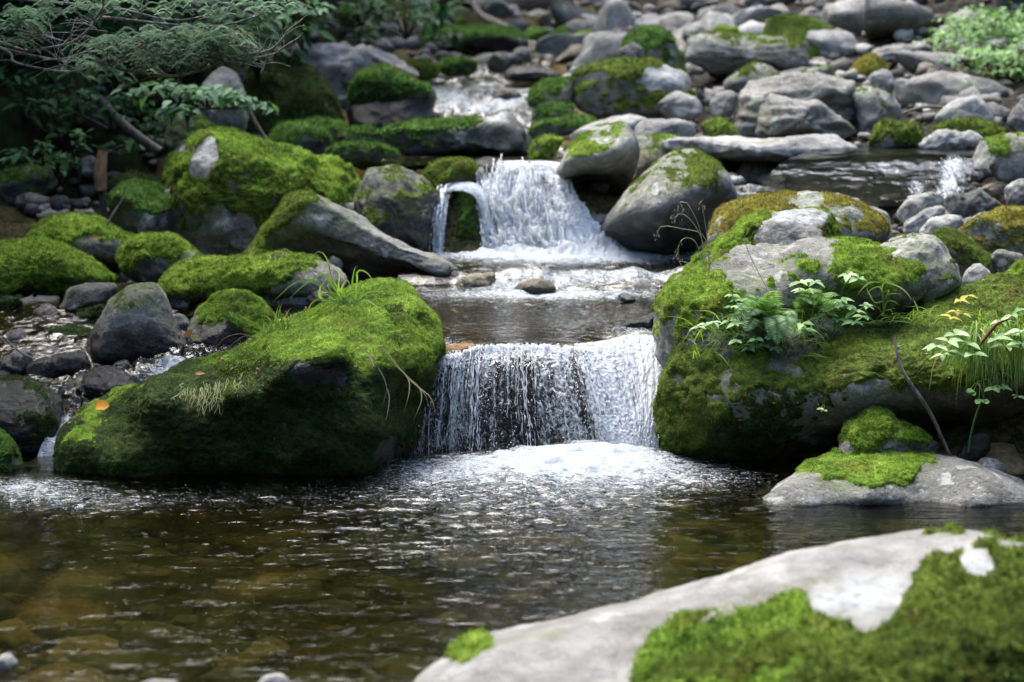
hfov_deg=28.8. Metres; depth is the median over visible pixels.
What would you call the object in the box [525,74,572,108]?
boulder
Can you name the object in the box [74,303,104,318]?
stone
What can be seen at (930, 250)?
boulder
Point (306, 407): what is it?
boulder
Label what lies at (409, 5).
boulder
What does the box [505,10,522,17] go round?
cobble
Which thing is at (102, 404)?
fallen leaf
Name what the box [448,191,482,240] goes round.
boulder
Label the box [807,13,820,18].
boulder
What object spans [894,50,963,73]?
boulder
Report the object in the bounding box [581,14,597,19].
cobble
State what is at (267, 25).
bank shrub
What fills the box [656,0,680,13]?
cobble
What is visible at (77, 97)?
bank shrub
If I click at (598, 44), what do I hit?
boulder
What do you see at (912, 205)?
stone
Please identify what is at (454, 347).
stone
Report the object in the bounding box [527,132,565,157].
boulder
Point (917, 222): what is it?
stone
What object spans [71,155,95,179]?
boulder
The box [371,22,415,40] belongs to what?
boulder
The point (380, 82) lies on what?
boulder
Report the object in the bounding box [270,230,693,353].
pool water
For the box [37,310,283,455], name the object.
side channel water
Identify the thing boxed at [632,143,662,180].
boulder
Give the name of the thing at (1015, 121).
boulder
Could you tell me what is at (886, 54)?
boulder
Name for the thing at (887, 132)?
boulder
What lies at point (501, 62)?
stone
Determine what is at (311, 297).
stone
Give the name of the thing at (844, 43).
boulder
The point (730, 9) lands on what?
boulder
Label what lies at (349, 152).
boulder
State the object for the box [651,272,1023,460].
boulder
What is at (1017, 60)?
fern bush
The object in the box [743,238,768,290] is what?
stem
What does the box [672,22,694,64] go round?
boulder
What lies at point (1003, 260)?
stone
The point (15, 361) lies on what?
stone
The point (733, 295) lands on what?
herb
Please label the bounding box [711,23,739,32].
stone
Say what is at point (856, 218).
boulder
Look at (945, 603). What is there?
boulder
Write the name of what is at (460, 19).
boulder
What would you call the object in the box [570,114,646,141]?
boulder
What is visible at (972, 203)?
boulder
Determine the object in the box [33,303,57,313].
stone
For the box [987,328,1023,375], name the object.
shrub sprig
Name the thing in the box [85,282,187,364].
boulder
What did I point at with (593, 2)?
boulder
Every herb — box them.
[690,321,722,331]
[719,319,744,329]
[724,294,741,307]
[728,333,788,352]
[788,279,824,312]
[791,321,818,341]
[818,297,873,337]
[838,271,866,304]
[966,379,999,403]
[992,371,1023,398]
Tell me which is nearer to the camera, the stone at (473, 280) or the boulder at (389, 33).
the stone at (473, 280)
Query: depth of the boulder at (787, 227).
9.63 m
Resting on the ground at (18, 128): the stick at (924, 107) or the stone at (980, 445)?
the stick at (924, 107)
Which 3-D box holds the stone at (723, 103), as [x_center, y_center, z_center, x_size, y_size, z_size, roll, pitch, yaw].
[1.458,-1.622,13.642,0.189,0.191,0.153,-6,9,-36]
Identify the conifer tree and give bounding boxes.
[0,0,312,93]
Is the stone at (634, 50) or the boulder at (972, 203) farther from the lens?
the stone at (634, 50)
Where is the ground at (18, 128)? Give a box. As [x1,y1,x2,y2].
[0,0,1023,457]
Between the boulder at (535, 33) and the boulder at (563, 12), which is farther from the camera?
the boulder at (563, 12)
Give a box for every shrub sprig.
[922,329,1004,370]
[938,294,984,322]
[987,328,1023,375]
[991,307,1023,327]
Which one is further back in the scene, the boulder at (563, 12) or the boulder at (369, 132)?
the boulder at (563, 12)
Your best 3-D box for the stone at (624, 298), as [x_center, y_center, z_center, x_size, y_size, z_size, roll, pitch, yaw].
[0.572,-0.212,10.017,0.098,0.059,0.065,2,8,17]
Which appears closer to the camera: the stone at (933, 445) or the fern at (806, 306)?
the stone at (933, 445)
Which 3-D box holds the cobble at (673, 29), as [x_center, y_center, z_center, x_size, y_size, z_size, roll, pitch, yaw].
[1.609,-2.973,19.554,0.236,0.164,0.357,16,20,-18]
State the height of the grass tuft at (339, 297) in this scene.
0.355 m
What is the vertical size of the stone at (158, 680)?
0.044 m
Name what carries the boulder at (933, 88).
on the ground at (18, 128)
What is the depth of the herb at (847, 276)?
8.44 m
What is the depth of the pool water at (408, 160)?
12.81 m
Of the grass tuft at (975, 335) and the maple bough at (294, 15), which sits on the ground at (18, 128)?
the maple bough at (294, 15)
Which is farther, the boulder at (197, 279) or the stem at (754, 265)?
the boulder at (197, 279)
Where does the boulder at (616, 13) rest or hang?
on the ground at (18, 128)
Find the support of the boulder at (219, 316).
on the ground at (18, 128)
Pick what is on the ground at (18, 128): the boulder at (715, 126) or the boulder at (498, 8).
the boulder at (498, 8)
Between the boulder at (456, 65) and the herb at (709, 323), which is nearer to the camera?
the herb at (709, 323)
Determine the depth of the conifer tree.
9.47 m
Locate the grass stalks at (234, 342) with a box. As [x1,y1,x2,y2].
[210,334,256,355]
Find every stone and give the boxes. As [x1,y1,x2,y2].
[0,294,22,305]
[0,349,32,373]
[0,653,17,670]
[25,351,90,374]
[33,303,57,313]
[45,323,91,335]
[61,282,116,310]
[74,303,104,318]
[77,365,135,398]
[113,360,131,369]
[144,679,175,681]
[169,298,191,306]
[174,313,189,330]
[259,294,275,306]
[259,673,288,681]
[275,295,309,304]
[305,291,330,303]
[324,256,342,269]
[445,343,484,360]
[455,272,495,287]
[487,52,522,72]
[491,87,521,98]
[513,47,531,60]
[514,278,555,293]
[614,42,644,58]
[616,293,635,304]
[621,312,654,327]
[657,91,702,120]
[682,24,709,41]
[710,90,737,117]
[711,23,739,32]
[870,207,890,224]
[896,191,944,223]
[903,205,944,233]
[914,439,938,452]
[918,129,982,148]
[919,214,965,232]
[956,433,990,461]
[962,263,990,285]
[977,457,1005,472]
[982,182,1008,196]
[987,102,1010,121]
[990,249,1023,272]
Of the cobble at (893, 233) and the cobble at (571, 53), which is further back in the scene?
the cobble at (571, 53)
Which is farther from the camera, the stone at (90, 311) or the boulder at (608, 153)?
the boulder at (608, 153)
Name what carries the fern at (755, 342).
on the boulder at (697, 414)
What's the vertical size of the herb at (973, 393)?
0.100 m
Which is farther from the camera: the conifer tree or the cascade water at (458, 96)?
the cascade water at (458, 96)
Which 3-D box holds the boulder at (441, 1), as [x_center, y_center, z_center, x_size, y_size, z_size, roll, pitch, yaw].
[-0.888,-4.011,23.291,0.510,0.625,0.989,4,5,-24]
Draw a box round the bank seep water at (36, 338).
[0,284,205,386]
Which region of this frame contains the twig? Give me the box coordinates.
[0,333,35,359]
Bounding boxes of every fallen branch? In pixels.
[95,95,161,155]
[469,0,528,39]
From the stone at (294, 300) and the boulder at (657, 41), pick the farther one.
the boulder at (657, 41)
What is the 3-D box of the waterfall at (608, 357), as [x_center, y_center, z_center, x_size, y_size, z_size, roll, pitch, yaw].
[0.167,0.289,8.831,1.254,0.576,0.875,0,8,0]
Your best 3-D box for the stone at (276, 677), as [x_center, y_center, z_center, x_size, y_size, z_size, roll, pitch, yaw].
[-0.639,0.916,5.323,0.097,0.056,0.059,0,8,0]
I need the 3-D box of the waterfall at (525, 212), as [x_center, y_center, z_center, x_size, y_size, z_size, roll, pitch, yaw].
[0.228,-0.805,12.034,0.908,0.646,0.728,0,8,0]
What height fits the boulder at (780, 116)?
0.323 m
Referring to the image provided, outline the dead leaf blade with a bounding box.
[978,318,1009,346]
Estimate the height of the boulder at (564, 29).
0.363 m
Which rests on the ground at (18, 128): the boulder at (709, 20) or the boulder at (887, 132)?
the boulder at (709, 20)
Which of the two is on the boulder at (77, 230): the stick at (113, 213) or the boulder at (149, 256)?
the stick at (113, 213)
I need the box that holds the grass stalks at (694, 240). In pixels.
[654,201,745,272]
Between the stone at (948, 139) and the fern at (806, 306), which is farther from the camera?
the stone at (948, 139)
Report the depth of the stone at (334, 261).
10.72 m
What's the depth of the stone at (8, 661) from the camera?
5.50 m
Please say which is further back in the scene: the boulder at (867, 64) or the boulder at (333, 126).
the boulder at (867, 64)
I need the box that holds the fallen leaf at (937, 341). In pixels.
[933,338,942,344]
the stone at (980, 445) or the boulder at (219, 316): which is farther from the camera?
the boulder at (219, 316)
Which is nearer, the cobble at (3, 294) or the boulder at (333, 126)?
the cobble at (3, 294)
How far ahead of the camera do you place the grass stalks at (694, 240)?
8.97 m
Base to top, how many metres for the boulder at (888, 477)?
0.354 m
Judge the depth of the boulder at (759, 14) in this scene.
18.92 m
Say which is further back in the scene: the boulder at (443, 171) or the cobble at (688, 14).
the cobble at (688, 14)
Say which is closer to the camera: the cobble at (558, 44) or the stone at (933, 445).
the stone at (933, 445)
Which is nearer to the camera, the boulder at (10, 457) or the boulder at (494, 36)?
the boulder at (10, 457)
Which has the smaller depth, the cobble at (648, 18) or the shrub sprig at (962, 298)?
the shrub sprig at (962, 298)
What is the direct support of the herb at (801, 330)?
on the boulder at (697, 414)
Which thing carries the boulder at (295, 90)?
on the ground at (18, 128)
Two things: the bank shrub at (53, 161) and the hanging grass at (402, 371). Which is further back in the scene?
the bank shrub at (53, 161)
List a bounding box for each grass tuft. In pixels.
[250,304,298,342]
[271,251,384,318]
[843,281,947,325]
[929,309,1023,400]
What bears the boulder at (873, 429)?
on the boulder at (888, 477)
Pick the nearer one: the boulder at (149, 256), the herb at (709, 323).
the herb at (709, 323)
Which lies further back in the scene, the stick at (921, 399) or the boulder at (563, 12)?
the boulder at (563, 12)
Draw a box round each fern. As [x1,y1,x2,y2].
[643,301,838,369]
[731,290,784,330]
[762,310,797,342]
[794,289,843,320]
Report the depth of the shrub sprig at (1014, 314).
8.18 m
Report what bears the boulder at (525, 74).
on the cascade water at (458, 96)
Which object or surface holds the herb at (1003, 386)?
on the boulder at (697, 414)
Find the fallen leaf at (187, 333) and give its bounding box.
[184,329,191,337]
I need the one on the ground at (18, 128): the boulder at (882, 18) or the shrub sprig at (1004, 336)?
the boulder at (882, 18)
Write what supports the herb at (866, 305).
on the boulder at (697, 414)
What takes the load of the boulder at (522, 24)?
on the ground at (18, 128)
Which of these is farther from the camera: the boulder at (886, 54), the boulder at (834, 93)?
the boulder at (886, 54)
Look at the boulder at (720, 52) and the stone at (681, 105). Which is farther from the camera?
the boulder at (720, 52)
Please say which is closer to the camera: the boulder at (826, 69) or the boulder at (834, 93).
the boulder at (834, 93)
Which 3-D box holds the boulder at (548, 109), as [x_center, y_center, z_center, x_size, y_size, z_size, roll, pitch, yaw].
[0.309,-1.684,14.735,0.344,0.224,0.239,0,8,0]
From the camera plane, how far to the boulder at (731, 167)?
13.07 m
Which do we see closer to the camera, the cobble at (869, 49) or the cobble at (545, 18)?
the cobble at (869, 49)
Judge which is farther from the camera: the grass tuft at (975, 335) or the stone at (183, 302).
the stone at (183, 302)
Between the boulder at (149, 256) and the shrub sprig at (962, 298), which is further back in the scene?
the boulder at (149, 256)
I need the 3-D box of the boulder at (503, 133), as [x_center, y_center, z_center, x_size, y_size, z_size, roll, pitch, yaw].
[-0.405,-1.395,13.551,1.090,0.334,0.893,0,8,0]
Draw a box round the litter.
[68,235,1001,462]
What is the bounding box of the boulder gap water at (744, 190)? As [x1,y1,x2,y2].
[735,183,760,198]
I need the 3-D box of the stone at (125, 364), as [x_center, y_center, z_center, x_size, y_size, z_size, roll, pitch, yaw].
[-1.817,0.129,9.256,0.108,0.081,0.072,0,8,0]
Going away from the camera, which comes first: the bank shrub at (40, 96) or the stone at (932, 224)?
the stone at (932, 224)
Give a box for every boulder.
[0,159,64,203]
[0,235,118,294]
[0,373,63,453]
[0,428,22,471]
[26,211,135,270]
[53,276,446,477]
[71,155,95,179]
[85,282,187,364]
[107,168,158,194]
[107,177,174,233]
[114,231,203,283]
[158,249,346,301]
[160,125,361,255]
[163,110,216,150]
[186,288,278,345]
[200,66,248,130]
[235,189,457,286]
[243,55,345,134]
[267,117,334,155]
[286,41,419,91]
[301,114,350,143]
[323,139,399,168]
[330,138,386,166]
[336,122,385,143]
[345,62,432,103]
[346,87,443,127]
[353,164,444,252]
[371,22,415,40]
[378,111,531,155]
[405,57,440,80]
[407,0,437,12]
[408,13,455,34]
[414,519,1023,681]
[416,22,529,51]
[418,156,480,192]
[436,0,452,3]
[437,54,478,76]
[438,6,466,23]
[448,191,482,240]
[482,0,508,17]
[504,65,559,82]
[505,18,531,31]
[524,26,556,40]
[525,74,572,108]
[525,110,599,138]
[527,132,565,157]
[531,98,576,125]
[549,0,596,27]
[554,25,570,33]
[557,120,639,196]
[564,27,671,74]
[569,56,696,118]
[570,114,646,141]
[574,29,593,33]
[586,21,594,29]
[589,0,602,5]
[594,0,637,29]
[600,147,736,254]
[609,29,626,35]
[620,24,687,73]
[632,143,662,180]
[634,119,695,136]
[636,131,677,154]
[651,205,841,310]
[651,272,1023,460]
[652,235,929,368]
[659,134,857,162]
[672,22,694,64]
[685,29,809,73]
[691,11,735,30]
[700,114,739,136]
[707,188,891,243]
[711,3,740,15]
[714,158,780,172]
[723,61,779,92]
[732,6,783,26]
[734,72,858,137]
[755,93,855,139]
[762,449,1023,506]
[763,14,834,59]
[800,62,836,75]
[806,30,857,57]
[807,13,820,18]
[820,0,864,35]
[830,405,932,455]
[849,51,890,81]
[851,84,901,132]
[862,69,894,92]
[864,0,933,38]
[867,116,926,147]
[872,41,932,62]
[881,232,961,309]
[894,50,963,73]
[894,71,1013,108]
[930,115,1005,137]
[932,226,997,277]
[935,96,993,123]
[942,187,1001,218]
[957,204,1023,254]
[973,132,1023,183]
[996,0,1023,10]
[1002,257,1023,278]
[1004,178,1023,206]
[1007,98,1023,132]
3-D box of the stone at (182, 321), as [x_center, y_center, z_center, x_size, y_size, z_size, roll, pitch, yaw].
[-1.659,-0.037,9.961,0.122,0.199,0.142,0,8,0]
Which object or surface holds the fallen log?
on the ground at (18, 128)
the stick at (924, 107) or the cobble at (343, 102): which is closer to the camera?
the stick at (924, 107)
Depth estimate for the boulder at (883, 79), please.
14.35 m
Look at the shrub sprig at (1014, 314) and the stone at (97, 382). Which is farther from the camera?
the stone at (97, 382)
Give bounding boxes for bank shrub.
[0,0,246,84]
[0,53,82,140]
[0,129,98,184]
[7,62,166,160]
[87,84,199,138]
[165,0,335,82]
[292,0,468,49]
[456,0,467,5]
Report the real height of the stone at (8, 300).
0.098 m
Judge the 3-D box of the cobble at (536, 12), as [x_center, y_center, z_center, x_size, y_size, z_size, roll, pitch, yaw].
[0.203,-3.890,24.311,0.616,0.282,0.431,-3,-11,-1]
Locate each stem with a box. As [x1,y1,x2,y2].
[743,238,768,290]
[967,402,982,452]
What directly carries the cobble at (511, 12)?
on the ground at (18, 128)
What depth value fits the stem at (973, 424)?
8.11 m
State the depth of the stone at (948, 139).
12.69 m
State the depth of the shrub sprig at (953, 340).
7.96 m
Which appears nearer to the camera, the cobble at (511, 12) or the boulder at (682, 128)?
the boulder at (682, 128)
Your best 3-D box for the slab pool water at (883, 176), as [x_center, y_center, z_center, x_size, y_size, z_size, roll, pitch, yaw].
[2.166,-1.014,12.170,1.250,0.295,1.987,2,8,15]
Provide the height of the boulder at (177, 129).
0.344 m
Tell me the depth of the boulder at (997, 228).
10.24 m
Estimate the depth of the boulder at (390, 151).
13.02 m
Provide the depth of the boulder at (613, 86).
14.98 m
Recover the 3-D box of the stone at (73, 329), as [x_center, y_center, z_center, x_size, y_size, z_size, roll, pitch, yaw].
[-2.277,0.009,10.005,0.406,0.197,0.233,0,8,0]
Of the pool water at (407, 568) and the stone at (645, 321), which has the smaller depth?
the pool water at (407, 568)
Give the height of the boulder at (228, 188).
0.959 m
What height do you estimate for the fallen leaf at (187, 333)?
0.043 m
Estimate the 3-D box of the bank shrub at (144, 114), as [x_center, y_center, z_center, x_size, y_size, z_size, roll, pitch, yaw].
[-2.970,-1.496,14.116,1.859,0.790,1.567,0,8,0]
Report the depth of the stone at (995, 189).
11.86 m
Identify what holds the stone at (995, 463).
on the boulder at (888, 477)
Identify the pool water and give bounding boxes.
[0,440,1023,681]
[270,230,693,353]
[357,152,563,165]
[754,147,974,205]
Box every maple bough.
[109,78,278,127]
[275,0,336,34]
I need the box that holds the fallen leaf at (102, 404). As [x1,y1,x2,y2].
[96,400,108,409]
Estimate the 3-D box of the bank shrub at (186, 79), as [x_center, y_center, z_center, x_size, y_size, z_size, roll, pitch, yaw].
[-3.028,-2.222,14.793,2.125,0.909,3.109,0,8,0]
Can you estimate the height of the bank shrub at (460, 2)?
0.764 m
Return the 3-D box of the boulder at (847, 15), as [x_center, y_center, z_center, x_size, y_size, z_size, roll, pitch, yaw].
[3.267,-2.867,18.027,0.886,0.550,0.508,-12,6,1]
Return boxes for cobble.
[0,293,11,296]
[41,345,58,351]
[338,95,348,109]
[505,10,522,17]
[506,7,514,16]
[509,4,522,15]
[528,9,545,14]
[534,34,587,57]
[537,11,552,26]
[551,44,582,62]
[566,19,594,33]
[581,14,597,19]
[627,2,643,12]
[633,13,659,27]
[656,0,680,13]
[658,12,694,21]
[670,27,677,32]
[726,0,744,7]
[786,67,808,71]
[860,46,874,54]
[889,230,899,238]
[903,209,962,227]
[958,86,981,96]
[969,182,979,187]
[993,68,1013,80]
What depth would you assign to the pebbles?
8.30 m
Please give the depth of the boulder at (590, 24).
20.68 m
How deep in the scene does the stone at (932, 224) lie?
10.58 m
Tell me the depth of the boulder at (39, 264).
10.73 m
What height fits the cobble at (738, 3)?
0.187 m
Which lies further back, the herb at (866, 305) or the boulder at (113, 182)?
the boulder at (113, 182)
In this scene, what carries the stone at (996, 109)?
on the ground at (18, 128)
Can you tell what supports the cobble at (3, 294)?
on the ground at (18, 128)
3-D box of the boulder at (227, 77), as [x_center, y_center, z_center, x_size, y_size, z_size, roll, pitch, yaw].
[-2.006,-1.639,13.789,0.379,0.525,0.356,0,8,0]
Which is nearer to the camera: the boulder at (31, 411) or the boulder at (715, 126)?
the boulder at (31, 411)
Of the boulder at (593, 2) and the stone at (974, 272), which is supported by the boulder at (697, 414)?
the stone at (974, 272)
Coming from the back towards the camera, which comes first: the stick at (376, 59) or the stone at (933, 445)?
the stick at (376, 59)
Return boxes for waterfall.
[414,332,663,453]
[429,183,452,252]
[441,182,495,248]
[475,154,600,252]
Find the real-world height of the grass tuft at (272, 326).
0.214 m
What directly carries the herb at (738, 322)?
on the boulder at (697, 414)
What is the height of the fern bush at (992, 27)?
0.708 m
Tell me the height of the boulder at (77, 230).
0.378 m
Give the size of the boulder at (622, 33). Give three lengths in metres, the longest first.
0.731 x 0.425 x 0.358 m
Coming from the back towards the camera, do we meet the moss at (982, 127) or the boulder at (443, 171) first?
the moss at (982, 127)
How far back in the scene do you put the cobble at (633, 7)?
22.66 m
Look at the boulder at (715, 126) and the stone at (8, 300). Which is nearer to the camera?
the stone at (8, 300)
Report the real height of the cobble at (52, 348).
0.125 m
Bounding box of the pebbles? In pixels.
[947,434,1023,474]
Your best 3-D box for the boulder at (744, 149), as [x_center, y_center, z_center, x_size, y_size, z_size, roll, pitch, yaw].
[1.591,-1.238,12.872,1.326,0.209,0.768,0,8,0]
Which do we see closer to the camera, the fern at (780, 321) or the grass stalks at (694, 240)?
the fern at (780, 321)
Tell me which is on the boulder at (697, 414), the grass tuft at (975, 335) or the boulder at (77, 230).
the grass tuft at (975, 335)
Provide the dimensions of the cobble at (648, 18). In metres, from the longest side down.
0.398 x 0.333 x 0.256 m
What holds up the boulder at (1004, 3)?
on the ground at (18, 128)
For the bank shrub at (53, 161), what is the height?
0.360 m
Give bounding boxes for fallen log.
[461,0,580,12]
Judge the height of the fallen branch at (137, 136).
0.398 m
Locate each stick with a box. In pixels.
[106,187,125,224]
[245,103,267,138]
[372,54,418,78]
[893,336,951,455]
[902,105,942,114]
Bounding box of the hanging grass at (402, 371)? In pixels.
[354,343,434,417]
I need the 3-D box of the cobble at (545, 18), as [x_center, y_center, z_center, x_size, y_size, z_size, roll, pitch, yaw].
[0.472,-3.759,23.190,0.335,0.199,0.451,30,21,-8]
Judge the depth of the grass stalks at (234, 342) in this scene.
8.62 m
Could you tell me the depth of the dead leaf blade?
8.03 m
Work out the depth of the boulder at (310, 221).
10.79 m
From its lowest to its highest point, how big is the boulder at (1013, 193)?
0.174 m
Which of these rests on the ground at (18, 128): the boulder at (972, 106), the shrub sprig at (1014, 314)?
the boulder at (972, 106)
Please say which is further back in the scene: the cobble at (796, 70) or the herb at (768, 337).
the cobble at (796, 70)
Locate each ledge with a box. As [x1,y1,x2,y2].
[423,348,650,443]
[474,156,587,193]
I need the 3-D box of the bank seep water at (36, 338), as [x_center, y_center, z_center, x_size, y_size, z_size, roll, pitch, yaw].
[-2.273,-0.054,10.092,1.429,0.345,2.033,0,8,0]
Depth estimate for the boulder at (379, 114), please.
14.64 m
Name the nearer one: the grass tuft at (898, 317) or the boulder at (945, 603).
the boulder at (945, 603)
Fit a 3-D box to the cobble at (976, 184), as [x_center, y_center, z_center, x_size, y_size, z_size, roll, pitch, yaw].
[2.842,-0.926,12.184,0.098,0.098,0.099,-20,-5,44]
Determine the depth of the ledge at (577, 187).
12.26 m
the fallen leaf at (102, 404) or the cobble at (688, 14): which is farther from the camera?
the cobble at (688, 14)
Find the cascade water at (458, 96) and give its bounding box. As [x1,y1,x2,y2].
[430,40,564,153]
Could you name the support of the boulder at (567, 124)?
on the cascade water at (458, 96)
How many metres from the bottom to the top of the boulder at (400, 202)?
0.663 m
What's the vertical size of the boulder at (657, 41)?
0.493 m
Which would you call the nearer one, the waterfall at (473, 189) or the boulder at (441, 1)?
the waterfall at (473, 189)
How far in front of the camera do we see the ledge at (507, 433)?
8.89 m
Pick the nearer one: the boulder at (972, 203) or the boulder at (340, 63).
the boulder at (972, 203)
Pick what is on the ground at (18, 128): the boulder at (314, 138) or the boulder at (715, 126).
the boulder at (314, 138)
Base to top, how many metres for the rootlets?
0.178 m
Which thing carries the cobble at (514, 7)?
on the ground at (18, 128)
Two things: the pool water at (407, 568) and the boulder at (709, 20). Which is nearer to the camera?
the pool water at (407, 568)
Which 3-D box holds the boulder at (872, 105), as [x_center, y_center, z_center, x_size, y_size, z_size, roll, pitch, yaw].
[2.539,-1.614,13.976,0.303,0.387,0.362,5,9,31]
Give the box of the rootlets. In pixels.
[171,373,248,419]
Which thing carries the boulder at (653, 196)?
on the ground at (18, 128)
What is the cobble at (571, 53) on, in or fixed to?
on the ground at (18, 128)
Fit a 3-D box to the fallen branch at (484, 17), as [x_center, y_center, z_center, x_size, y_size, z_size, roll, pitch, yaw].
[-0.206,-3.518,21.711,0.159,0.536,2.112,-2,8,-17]
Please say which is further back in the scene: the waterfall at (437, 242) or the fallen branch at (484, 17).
the fallen branch at (484, 17)
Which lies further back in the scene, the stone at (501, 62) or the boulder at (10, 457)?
the stone at (501, 62)
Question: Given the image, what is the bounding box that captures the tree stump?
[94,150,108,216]
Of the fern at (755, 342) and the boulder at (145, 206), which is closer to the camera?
the fern at (755, 342)
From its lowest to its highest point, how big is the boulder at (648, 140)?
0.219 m
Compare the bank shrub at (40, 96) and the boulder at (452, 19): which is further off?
the boulder at (452, 19)
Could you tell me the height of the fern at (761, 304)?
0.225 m
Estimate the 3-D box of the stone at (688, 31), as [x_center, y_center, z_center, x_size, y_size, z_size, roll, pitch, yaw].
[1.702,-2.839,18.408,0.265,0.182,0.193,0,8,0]
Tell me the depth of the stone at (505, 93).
15.84 m
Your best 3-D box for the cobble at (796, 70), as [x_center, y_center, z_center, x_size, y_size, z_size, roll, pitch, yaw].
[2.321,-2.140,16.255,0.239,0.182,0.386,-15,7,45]
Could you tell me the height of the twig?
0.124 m
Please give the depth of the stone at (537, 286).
10.44 m
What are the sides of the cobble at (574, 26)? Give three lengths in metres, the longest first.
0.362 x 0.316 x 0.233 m
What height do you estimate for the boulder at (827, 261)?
0.758 m
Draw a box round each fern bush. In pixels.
[912,1,1023,50]
[938,35,1023,81]
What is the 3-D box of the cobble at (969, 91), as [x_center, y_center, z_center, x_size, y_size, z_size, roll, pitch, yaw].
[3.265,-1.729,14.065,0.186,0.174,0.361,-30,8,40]
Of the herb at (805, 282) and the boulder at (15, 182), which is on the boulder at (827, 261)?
the herb at (805, 282)
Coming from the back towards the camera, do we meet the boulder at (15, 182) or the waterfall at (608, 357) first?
the boulder at (15, 182)
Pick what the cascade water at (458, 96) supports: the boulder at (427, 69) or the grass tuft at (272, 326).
the boulder at (427, 69)
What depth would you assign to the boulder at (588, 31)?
20.27 m
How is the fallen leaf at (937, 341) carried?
on the boulder at (697, 414)
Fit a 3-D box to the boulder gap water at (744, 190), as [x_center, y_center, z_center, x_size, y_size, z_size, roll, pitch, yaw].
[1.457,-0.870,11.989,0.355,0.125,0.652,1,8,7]
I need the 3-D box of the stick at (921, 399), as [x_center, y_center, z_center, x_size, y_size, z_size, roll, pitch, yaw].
[1.675,0.230,8.099,0.256,0.504,0.054,0,8,0]
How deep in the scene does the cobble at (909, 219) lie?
11.04 m
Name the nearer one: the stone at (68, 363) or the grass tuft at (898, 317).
the grass tuft at (898, 317)
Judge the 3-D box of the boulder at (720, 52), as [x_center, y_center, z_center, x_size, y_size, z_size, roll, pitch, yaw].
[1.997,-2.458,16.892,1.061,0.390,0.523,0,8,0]
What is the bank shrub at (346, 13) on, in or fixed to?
on the ground at (18, 128)
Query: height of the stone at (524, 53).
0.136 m
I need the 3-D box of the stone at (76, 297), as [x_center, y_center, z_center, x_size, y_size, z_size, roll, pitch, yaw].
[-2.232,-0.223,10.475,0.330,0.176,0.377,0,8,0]
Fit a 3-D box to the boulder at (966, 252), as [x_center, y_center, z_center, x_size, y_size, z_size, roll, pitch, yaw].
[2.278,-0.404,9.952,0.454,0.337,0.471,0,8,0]
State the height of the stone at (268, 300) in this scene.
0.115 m

